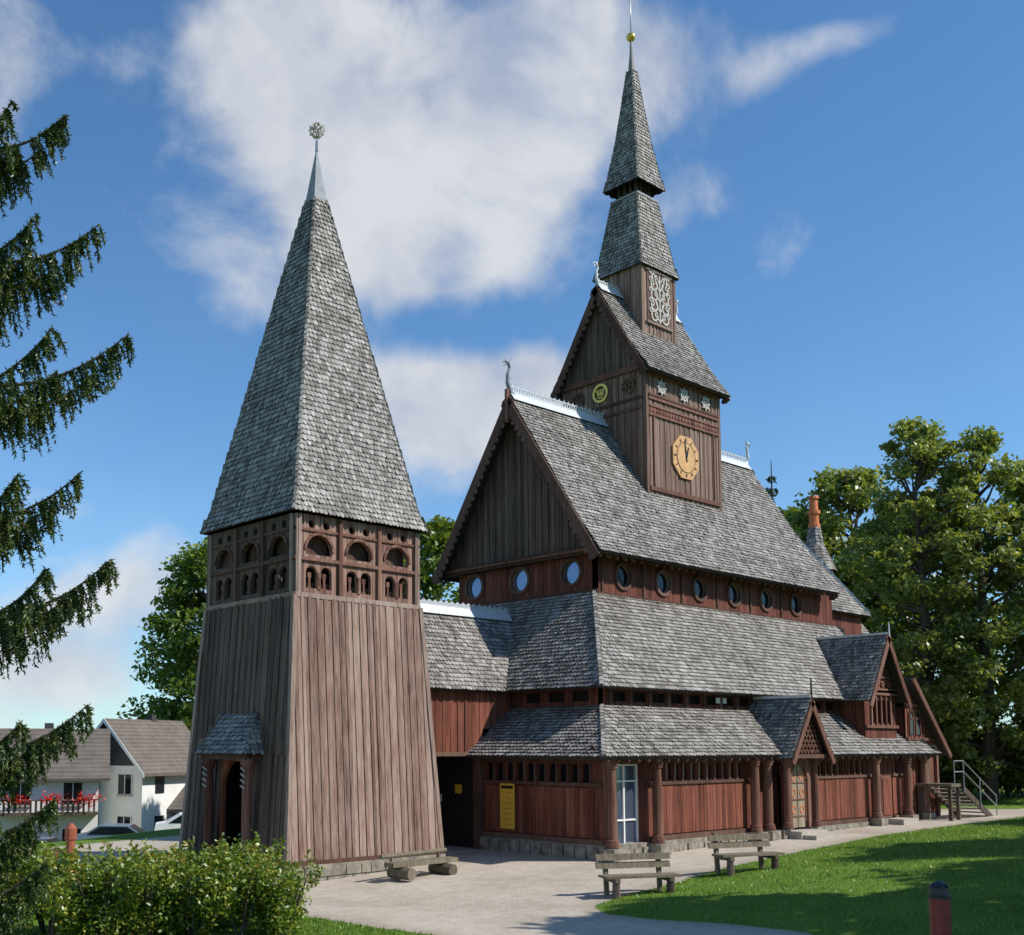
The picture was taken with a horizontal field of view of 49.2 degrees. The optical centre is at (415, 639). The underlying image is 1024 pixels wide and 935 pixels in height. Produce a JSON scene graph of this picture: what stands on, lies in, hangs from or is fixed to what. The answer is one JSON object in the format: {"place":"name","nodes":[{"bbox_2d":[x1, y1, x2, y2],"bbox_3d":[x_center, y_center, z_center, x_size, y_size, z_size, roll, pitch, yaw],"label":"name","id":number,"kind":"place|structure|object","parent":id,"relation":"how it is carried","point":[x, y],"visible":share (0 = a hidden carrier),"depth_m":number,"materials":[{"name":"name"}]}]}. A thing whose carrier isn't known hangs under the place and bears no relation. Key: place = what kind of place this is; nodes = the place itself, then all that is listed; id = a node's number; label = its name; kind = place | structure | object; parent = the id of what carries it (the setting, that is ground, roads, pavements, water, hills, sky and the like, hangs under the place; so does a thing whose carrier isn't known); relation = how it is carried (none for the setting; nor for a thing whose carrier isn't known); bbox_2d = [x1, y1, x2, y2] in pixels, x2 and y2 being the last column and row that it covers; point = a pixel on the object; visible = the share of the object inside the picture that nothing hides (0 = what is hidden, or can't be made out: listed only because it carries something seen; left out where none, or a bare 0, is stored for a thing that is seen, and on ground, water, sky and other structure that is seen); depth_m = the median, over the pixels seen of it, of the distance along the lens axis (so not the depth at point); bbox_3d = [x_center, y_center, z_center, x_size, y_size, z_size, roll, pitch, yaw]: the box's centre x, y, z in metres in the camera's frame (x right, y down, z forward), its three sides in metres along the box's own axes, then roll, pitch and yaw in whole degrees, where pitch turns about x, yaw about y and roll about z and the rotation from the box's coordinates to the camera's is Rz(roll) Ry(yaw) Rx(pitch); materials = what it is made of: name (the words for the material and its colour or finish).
{"place":"outdoors","nodes":[
{"label":"outdoors","id":0,"kind":"place"},
{"bbox_2d":[0,0,1023,728],"label":"sky","id":1,"kind":"structure","parent":0,"point":[841,205],"materials":[{"name":"blue"}]},
{"bbox_2d":[6,778,1023,934],"bbox_3d":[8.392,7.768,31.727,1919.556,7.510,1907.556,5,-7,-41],"label":"ground","id":2,"kind":"structure","parent":0,"point":[486,892],"depth_m":26.64,"materials":[{"name":"grey concrete"}]},
{"bbox_2d":[18,837,60,844],"bbox_3d":[-18.513,10.469,54.511,4.300,1.420,1.760,0,-6,1],"label":"parked car","id":3,"kind":"object","parent":2,"relation":"on","point":[51,839],"visible":0.03,"depth_m":54.47,"materials":[{"name":"paint"}]},
{"bbox_2d":[7,823,76,863],"bbox_3d":[-12.612,6.165,31.518,5.724,1.800,0.364,1,-6,-10],"label":"wooden fence","id":4,"kind":"object","parent":2,"relation":"on","point":[70,833],"visible":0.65,"depth_m":31.89,"materials":[{"name":"brown wood"}]},
{"bbox_2d":[0,781,98,839],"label":"walls","id":5,"kind":"structure","parent":2,"relation":"on","point":[86,823],"depth_m":62.69,"materials":[{"name":"white paint"}]},
{"bbox_2d":[0,789,106,838],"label":"balcony","id":6,"kind":"structure","parent":5,"relation":"attached to","point":[62,812],"depth_m":61.46,"materials":[{"name":"wood"}]},
{"bbox_2d":[10,782,98,840],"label":"windows","id":7,"kind":"structure","parent":5,"relation":"attached to","point":[73,789],"depth_m":62.84,"materials":[{"name":"black glass"}]},
{"bbox_2d":[0,723,109,780],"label":"roof","id":8,"kind":"structure","parent":5,"relation":"on","point":[92,763],"depth_m":64.07,"materials":[{"name":"tile"}]},
{"bbox_2d":[0,98,136,934],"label":"spruce tree","id":9,"kind":"object","parent":2,"relation":"on","point":[29,616],"visible":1,"depth_m":15.24,"materials":[{"name":"green plant"}]},
{"bbox_2d":[76,823,145,839],"bbox_3d":[-14.896,10.003,55.752,4.300,1.420,1.760,1,-6,-6],"label":"parked car","id":10,"kind":"object","parent":2,"relation":"on","point":[106,829],"visible":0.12,"depth_m":54.93,"materials":[{"name":"paint"}]},
{"bbox_2d":[98,728,185,830],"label":"walls","id":11,"kind":"structure","parent":2,"relation":"on","point":[144,805],"depth_m":69.67,"materials":[{"name":"white paint"}]},
{"bbox_2d":[116,774,164,828],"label":"windows","id":12,"kind":"structure","parent":11,"relation":"attached to","point":[124,784],"depth_m":69.44,"materials":[{"name":"black glass"}]},
{"bbox_2d":[96,715,190,777],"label":"roof","id":13,"kind":"structure","parent":11,"relation":"on","point":[151,745],"depth_m":71.52,"materials":[{"name":"tile"}]},
{"bbox_2d":[0,829,326,934],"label":"flowering bush","id":14,"kind":"object","parent":2,"relation":"on","point":[239,884],"visible":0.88,"depth_m":22.01,"materials":[{"name":"green plant"}]},
{"bbox_2d":[154,812,181,830],"bbox_3d":[-11.261,9.682,57.264,4.300,1.420,1.760,1,-6,-11],"label":"parked car","id":15,"kind":"object","parent":2,"relation":"on","point":[173,822],"visible":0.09,"depth_m":56.23,"materials":[{"name":"white paint"}]},
{"bbox_2d":[116,536,222,731],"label":"deciduous tree","id":16,"kind":"object","parent":2,"relation":"on","point":[184,606],"visible":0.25,"depth_m":83.39,"materials":[{"name":"green plant"}]},
{"bbox_2d":[178,121,445,883],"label":"bell tower","id":17,"kind":"structure","parent":2,"relation":"on","point":[312,728],"depth_m":33.67,"materials":[{"name":"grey wood"}]},
{"bbox_2d":[219,754,254,860],"bbox_3d":[-4.982,5.064,33.164,0.970,3.500,2.650,5,-7,-41],"label":"doorway","id":18,"kind":"structure","parent":17,"relation":"in","point":[230,789],"depth_m":34.19,"materials":[{"name":"brown wood"}]},
{"bbox_2d":[379,848,457,880],"bbox_3d":[0.160,6.316,31.182,2.551,0.730,0.878,5,-8,-43],"label":"log bench","id":19,"kind":"object","parent":2,"relation":"on","point":[438,864],"visible":1,"depth_m":31.08,"materials":[{"name":"brown wood"}]},
{"bbox_2d":[403,514,458,603],"bbox_3d":[1.351,1.685,64.930,9.803,17.864,11.077,-2,-6,18],"label":"deciduous tree","id":20,"kind":"object","parent":2,"relation":"on","point":[433,540],"visible":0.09,"depth_m":63.80,"materials":[{"name":"green plant"}]},
{"bbox_2d":[595,850,681,898],"bbox_3d":[5.423,5.753,27.127,2.000,1.085,0.800,2,-6,-15],"label":"park bench","id":21,"kind":"object","parent":2,"relation":"on","point":[605,865],"visible":0.86,"depth_m":27.21,"materials":[{"name":"brown wood"}]},
{"bbox_2d":[420,0,997,861],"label":"stave church","id":22,"kind":"structure","parent":2,"relation":"on","point":[648,634],"depth_m":41.84,"materials":[{"name":"wood"}]},
{"bbox_2d":[616,764,638,842],"bbox_3d":[6.600,5.400,34.301,1.600,3.050,0.570,5,-7,-41],"label":"glass door","id":23,"kind":"structure","parent":22,"relation":"in","point":[626,774],"depth_m":34.68,"materials":[{"name":"blue"}]},
{"bbox_2d":[789,765,843,839],"bbox_3d":[14.193,5.974,39.722,2.000,2.950,1.200,5,-7,-41],"label":"portal door","id":24,"kind":"structure","parent":22,"relation":"in","point":[798,779],"depth_m":39.98,"materials":[{"name":"brown wood"}]},
{"bbox_2d":[881,776,918,824],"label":"side door","id":25,"kind":"structure","parent":22,"relation":"in","point":[885,780],"depth_m":45.32,"materials":[{"name":"brown wood"}]},
{"bbox_2d":[707,831,784,875],"bbox_3d":[8.831,5.742,29.755,2.000,1.085,0.800,2,-6,-21],"label":"park bench","id":26,"kind":"object","parent":2,"relation":"on","point":[759,844],"visible":0.91,"depth_m":29.78,"materials":[{"name":"brown wood"}]},
{"bbox_2d":[765,463,783,515],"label":"spruce tree","id":27,"kind":"object","parent":2,"relation":"on","point":[771,491],"visible":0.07,"depth_m":77.95,"materials":[{"name":"green plant"}]},
{"bbox_2d":[777,506,884,629],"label":"deciduous tree","id":28,"kind":"object","parent":2,"relation":"on","point":[790,510],"visible":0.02,"depth_m":80.50,"materials":[{"name":"green plant"}]},
{"bbox_2d":[785,463,936,674],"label":"deciduous tree","id":29,"kind":"object","parent":2,"relation":"on","point":[847,486],"visible":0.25,"depth_m":68.94,"materials":[{"name":"green plant"}]},
{"bbox_2d":[833,415,999,791],"bbox_3d":[27.142,-1.619,59.834,8.132,21.312,7.575,5,-7,-41],"label":"deciduous tree","id":30,"kind":"object","parent":2,"relation":"on","point":[925,450],"visible":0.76,"depth_m":59.06,"materials":[{"name":"green plant"}]},
{"bbox_2d":[858,500,1009,738],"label":"deciduous tree","id":31,"kind":"object","parent":2,"relation":"on","point":[900,623],"visible":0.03,"depth_m":67.10,"materials":[{"name":"green plant"}]},
{"bbox_2d":[927,880,951,934],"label":"bollard","id":32,"kind":"object","parent":2,"relation":"on","point":[939,896],"visible":1,"depth_m":12.40,"materials":[{"name":"red paint"}]},
{"bbox_2d":[904,425,1023,798],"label":"deciduous tree","id":33,"kind":"object","parent":2,"relation":"on","point":[982,448],"visible":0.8,"depth_m":57.94,"materials":[{"name":"green plant"}]},
{"bbox_2d":[938,728,1023,795],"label":"hedge","id":34,"kind":"object","parent":2,"relation":"on","point":[1017,784],"visible":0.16,"depth_m":59.42,"materials":[{"name":"green plant"}]},
{"bbox_2d":[962,459,1023,774],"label":"deciduous tree","id":35,"kind":"object","parent":2,"relation":"on","point":[1001,584],"visible":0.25,"depth_m":60.73,"materials":[{"name":"green plant"}]},
{"bbox_2d":[997,603,1023,729],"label":"deciduous tree","id":36,"kind":"object","parent":2,"relation":"on","point":[1018,650],"visible":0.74,"depth_m":58.63,"materials":[{"name":"green plant"}]},
{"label":"walls","id":37,"kind":"object","parent":2,"relation":"on","visible":0},
{"bbox_2d":[166,786,184,811],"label":"roof","id":38,"kind":"structure","parent":37,"relation":"on","point":[176,805],"depth_m":71.31,"materials":[{"name":"tile"}]},
{"bbox_2d":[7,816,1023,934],"bbox_3d":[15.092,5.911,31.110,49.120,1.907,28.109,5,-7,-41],"label":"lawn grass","id":39,"kind":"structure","parent":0,"point":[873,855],"depth_m":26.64,"materials":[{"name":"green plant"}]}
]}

